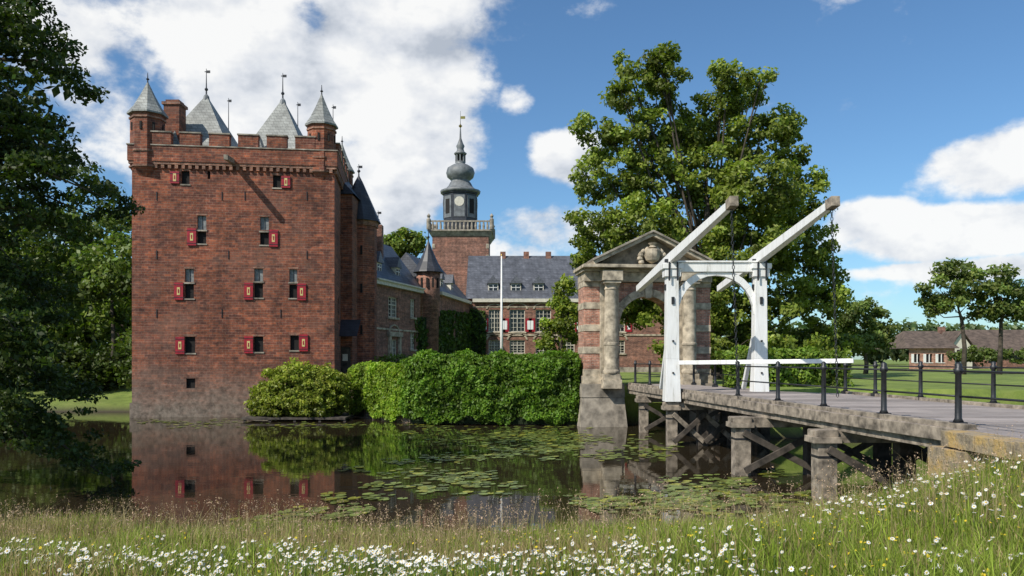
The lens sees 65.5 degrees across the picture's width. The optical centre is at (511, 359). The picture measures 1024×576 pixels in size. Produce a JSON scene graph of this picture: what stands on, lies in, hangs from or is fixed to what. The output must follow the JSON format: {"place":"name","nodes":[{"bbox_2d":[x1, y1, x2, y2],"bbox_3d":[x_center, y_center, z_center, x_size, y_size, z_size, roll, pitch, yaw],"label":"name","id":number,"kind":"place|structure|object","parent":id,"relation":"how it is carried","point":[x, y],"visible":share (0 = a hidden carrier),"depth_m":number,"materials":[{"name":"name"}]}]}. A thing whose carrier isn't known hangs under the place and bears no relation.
{"place":"outdoors","nodes":[
{"label":"outdoors","id":0,"kind":"place"},
{"bbox_2d":[0,412,927,535],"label":"water","id":1,"kind":"structure","parent":0,"point":[231,461],"depth_m":21.47,"materials":[{"name":"green liquid"}]},
{"bbox_2d":[241,415,352,419],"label":"jetty","id":2,"kind":"object","parent":1,"relation":"in","point":[340,417],"visible":0.86,"depth_m":38.20,"materials":[{"name":"brown wood"}]},
{"bbox_2d":[243,420,345,421],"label":"jetty piles","id":3,"kind":"object","parent":2,"relation":"attached to","point":[293,420],"visible":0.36,"depth_m":38.25,"materials":[{"name":"brown wood"}]},
{"bbox_2d":[56,418,811,522],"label":"lily pads","id":4,"kind":"object","parent":1,"relation":"on","point":[720,486],"visible":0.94,"depth_m":18.74,"materials":[{"name":"green plant"}]},
{"bbox_2d":[573,230,714,426],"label":"stone entrance gate","id":5,"kind":"structure","parent":1,"relation":"in","point":[609,281],"depth_m":35.49,"materials":[{"name":"stone"}]},
{"bbox_2d":[0,0,1023,358],"label":"sky","id":6,"kind":"structure","parent":0,"point":[913,109],"materials":[{"name":"blue"}]},
{"bbox_2d":[17,359,1023,575],"bbox_3d":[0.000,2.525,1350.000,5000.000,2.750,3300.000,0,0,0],"label":"ground","id":7,"kind":"structure","parent":0,"point":[119,400],"depth_m":39.30,"materials":[{"name":"green plant"}]},
{"bbox_2d":[0,200,131,371],"bbox_3d":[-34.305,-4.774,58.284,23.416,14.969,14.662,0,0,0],"label":"woodland trees","id":8,"kind":"object","parent":7,"relation":"on","point":[88,255],"visible":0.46,"depth_m":55.87,"materials":[{"name":"green plant"}]},
{"bbox_2d":[4,340,131,392],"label":"woodland undergrowth","id":9,"kind":"object","parent":7,"relation":"on","point":[110,372],"visible":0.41,"depth_m":49.49,"materials":[{"name":"green plant"}]},
{"bbox_2d":[0,0,145,483],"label":"overhanging beech tree","id":10,"kind":"object","parent":7,"relation":"on","point":[24,155],"visible":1,"depth_m":17.72,"materials":[{"name":"green plant"}]},
{"bbox_2d":[126,69,380,417],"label":"castle keep","id":11,"kind":"structure","parent":7,"relation":"on","point":[253,255],"depth_m":41.69,"materials":[{"name":"brick"}]},
{"bbox_2d":[182,172,298,387],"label":"window panes","id":12,"kind":"structure","parent":11,"relation":"in","point":[258,340],"depth_m":41.91,"materials":[{"name":"black glass"}]},
{"bbox_2d":[186,216,296,281],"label":"window panes","id":13,"kind":"structure","parent":11,"relation":"in","point":[264,220],"depth_m":41.93,"materials":[{"name":"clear glass"}]},
{"bbox_2d":[341,347,350,374],"bbox_3d":[-9.700,0.200,46.375,0.600,1.800,0.070,0,0,0],"label":"keep door","id":14,"kind":"structure","parent":11,"relation":"in","point":[345,365],"depth_m":46.33,"materials":[{"name":"brown wood"}]},
{"bbox_2d":[243,357,353,417],"bbox_3d":[-10.554,1.420,39.558,5.374,3.094,3.618,0,0,0],"label":"rounded shrub","id":15,"kind":"object","parent":7,"relation":"on","point":[308,389],"visible":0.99,"depth_m":38.78,"materials":[{"name":"green plant"}]},
{"bbox_2d":[347,361,408,421],"bbox_3d":[-6.058,1.538,39.578,2.020,2.980,5.922,0,0,-40],"label":"clipped beech hedge","id":16,"kind":"object","parent":7,"relation":"on","point":[383,377],"visible":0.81,"depth_m":39.31,"materials":[{"name":"green plant"}]},
{"bbox_2d":[384,227,427,258],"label":"background tree","id":17,"kind":"object","parent":7,"relation":"on","point":[412,242],"visible":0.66,"depth_m":86.48,"materials":[{"name":"green plant"}]},
{"bbox_2d":[377,212,471,361],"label":"castle gallery wing","id":18,"kind":"structure","parent":7,"relation":"on","point":[411,288],"depth_m":56.04,"materials":[{"name":"brown brick"}]},
{"bbox_2d":[389,298,394,316],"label":"window panes","id":19,"kind":"structure","parent":18,"relation":"in","point":[393,303],"depth_m":53.18,"materials":[{"name":"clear glass"}]},
{"bbox_2d":[388,297,413,358],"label":"window frames","id":20,"kind":"structure","parent":18,"relation":"in","point":[411,300],"depth_m":56.04,"materials":[{"name":"beige paint"}]},
{"bbox_2d":[413,308,486,355],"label":"wall ivy","id":21,"kind":"object","parent":18,"relation":"attached to","point":[472,323],"depth_m":65.03,"materials":[{"name":"green plant"}]},
{"bbox_2d":[426,111,494,295],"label":"clock tower","id":22,"kind":"structure","parent":7,"relation":"on","point":[458,239],"depth_m":80.00,"materials":[{"name":"brick"}]},
{"bbox_2d":[446,198,473,213],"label":"drum windows","id":23,"kind":"structure","parent":22,"relation":"in","point":[471,201],"depth_m":81.54,"materials":[{"name":"black glass"}]},
{"bbox_2d":[372,353,557,362],"bbox_3d":[-1.954,0.453,44.632,12.516,1.706,2.148,0,0,14],"label":"courtyard hedge","id":24,"kind":"object","parent":7,"relation":"on","point":[398,357],"visible":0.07,"depth_m":45.90,"materials":[{"name":"green plant"}]},
{"bbox_2d":[395,348,581,425],"bbox_3d":[-1.059,1.249,36.680,9.166,3.557,2.149,0,0,5],"label":"ivy hedge","id":25,"kind":"object","parent":7,"relation":"on","point":[466,386],"visible":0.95,"depth_m":36.05,"materials":[{"name":"green plant"}]},
{"bbox_2d":[500,254,502,349],"bbox_3d":[-0.787,-3.359,60.000,0.647,9.118,0.647,0,0,-22],"label":"flagpole","id":26,"kind":"object","parent":7,"relation":"on","point":[501,324],"visible":0.61,"depth_m":59.94,"materials":[{"name":"white metal"}]},
{"bbox_2d":[0,496,1021,575],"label":"oxeye daisies","id":27,"kind":"object","parent":7,"relation":"on","point":[371,561],"visible":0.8,"depth_m":5.73,"materials":[{"name":"white plant"}]},
{"bbox_2d":[0,421,1023,575],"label":"meadow grass","id":28,"kind":"structure","parent":7,"relation":"on","point":[117,535],"depth_m":7.10,"materials":[{"name":"green plant"}]},
{"bbox_2d":[21,467,1023,575],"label":"buttercups","id":29,"kind":"object","parent":7,"relation":"on","point":[536,546],"visible":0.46,"depth_m":6.41,"materials":[{"name":"yellow plant"}]},
{"bbox_2d":[349,387,756,432],"bbox_3d":[-0.714,2.650,37.931,25.687,2.700,4.972,0,0,24],"label":"masonry","id":30,"kind":"object","parent":7,"relation":"on","point":[400,418],"visible":0.04,"depth_m":37.45,"materials":[{"name":"brick"}]},
{"bbox_2d":[334,383,775,414],"bbox_3d":[-0.715,2.040,37.929,25.822,1.680,5.113,0,0,24],"label":"coping","id":31,"kind":"object","parent":30,"relation":"on","point":[344,413],"visible":0.09,"depth_m":41.10,"materials":[{"name":"grey stone"}]},
{"bbox_2d":[533,273,577,357],"bbox_3d":[2.716,-1.599,43.068,2.403,6.239,3.264,0,0,-45],"label":"tree","id":32,"kind":"object","parent":7,"relation":"on","point":[565,307],"visible":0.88,"depth_m":42.83,"materials":[{"name":"green plant"}]},
{"bbox_2d":[466,252,663,371],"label":"castle main wing","id":33,"kind":"structure","parent":7,"relation":"on","point":[528,281],"depth_m":70.16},
{"bbox_2d":[489,310,623,352],"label":"window panes","id":34,"kind":"structure","parent":33,"relation":"in","point":[520,312],"depth_m":70.22,"materials":[{"name":"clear glass"}]},
{"bbox_2d":[489,310,624,352],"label":"window frames","id":35,"kind":"structure","parent":33,"relation":"in","point":[494,318],"depth_m":70.10,"materials":[{"name":"beige paint"}]},
{"bbox_2d":[562,40,855,378],"bbox_3d":[11.863,-8.447,47.218,17.978,20.072,9.971,0,0,0],"label":"tall lime tree","id":36,"kind":"object","parent":7,"relation":"on","point":[774,213],"visible":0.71,"depth_m":46.10,"materials":[{"name":"green plant"}]},
{"bbox_2d":[714,344,854,387],"bbox_3d":[11.578,0.307,34.111,5.491,1.959,2.326,0,0,0],"label":"lawn hedge","id":37,"kind":"object","parent":7,"relation":"on","point":[801,376],"visible":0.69,"depth_m":33.37,"materials":[{"name":"green plant"}]},
{"bbox_2d":[774,327,864,350],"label":"lawn shrubs","id":38,"kind":"object","parent":7,"relation":"on","point":[800,334],"visible":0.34,"depth_m":49.39,"materials":[{"name":"green plant"}]},
{"bbox_2d":[626,383,1023,501],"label":"timber moat bridge","id":39,"kind":"structure","parent":7,"relation":"on","point":[909,425],"depth_m":18.24,"materials":[{"name":"grey wood"}]},
{"bbox_2d":[636,196,853,401],"bbox_3d":[7.808,-1.494,27.049,5.536,5.928,10.694,0,0,0],"label":"white drawbridge frame","id":40,"kind":"object","parent":39,"relation":"on","point":[670,267],"visible":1,"depth_m":27.48,"materials":[{"name":"paint"}]},
{"bbox_2d":[633,360,1023,423],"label":"iron bridge railing","id":41,"kind":"object","parent":39,"relation":"on","point":[958,371],"visible":0.79,"depth_m":17.95,"materials":[{"name":"black metal"}]},
{"bbox_2d":[830,295,901,373],"bbox_3d":[27.364,-1.744,61.765,5.193,6.527,4.427,0,0,0],"label":"meadow tree","id":42,"kind":"object","parent":7,"relation":"on","point":[878,334],"visible":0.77,"depth_m":61.17,"materials":[{"name":"green plant"}]},
{"bbox_2d":[721,317,1023,363],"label":"distant treeline","id":43,"kind":"object","parent":7,"relation":"on","point":[880,355],"visible":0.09,"depth_m":173.35,"materials":[{"name":"green plant"}]},
{"bbox_2d":[748,452,1023,534],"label":"bank daisies","id":44,"kind":"object","parent":7,"relation":"on","point":[985,503],"visible":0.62,"depth_m":8.58,"materials":[{"name":"white plant"}]},
{"bbox_2d":[877,327,1023,368],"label":"thatched farmhouse","id":45,"kind":"object","parent":7,"relation":"on","point":[929,348],"visible":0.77,"depth_m":94.56,"materials":[{"name":"brick"}]},
{"bbox_2d":[914,354,944,362],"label":"window frames","id":46,"kind":"structure","parent":45,"relation":"in","point":[917,354],"depth_m":91.97,"materials":[{"name":"white paint"}]},
{"bbox_2d":[914,354,1020,362],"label":"window panes","id":47,"kind":"structure","parent":45,"relation":"in","point":[915,355],"depth_m":92.15,"materials":[{"name":"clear glass"}]},
{"bbox_2d":[913,257,1002,374],"bbox_3d":[33.282,-3.104,60.305,6.351,9.226,4.475,0,0,0],"label":"park tree","id":48,"kind":"object","parent":7,"relation":"on","point":[958,292],"visible":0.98,"depth_m":59.59,"materials":[{"name":"green plant"}]},
{"bbox_2d":[945,345,1023,366],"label":"farm hedge","id":49,"kind":"object","parent":7,"relation":"on","point":[976,355],"visible":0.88,"depth_m":83.35,"materials":[{"name":"green plant"}]},
{"bbox_2d":[968,262,1023,374],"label":"park tree","id":50,"kind":"object","parent":7,"relation":"on","point":[1005,284],"visible":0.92,"depth_m":59.19,"materials":[{"name":"green plant"}]}
]}

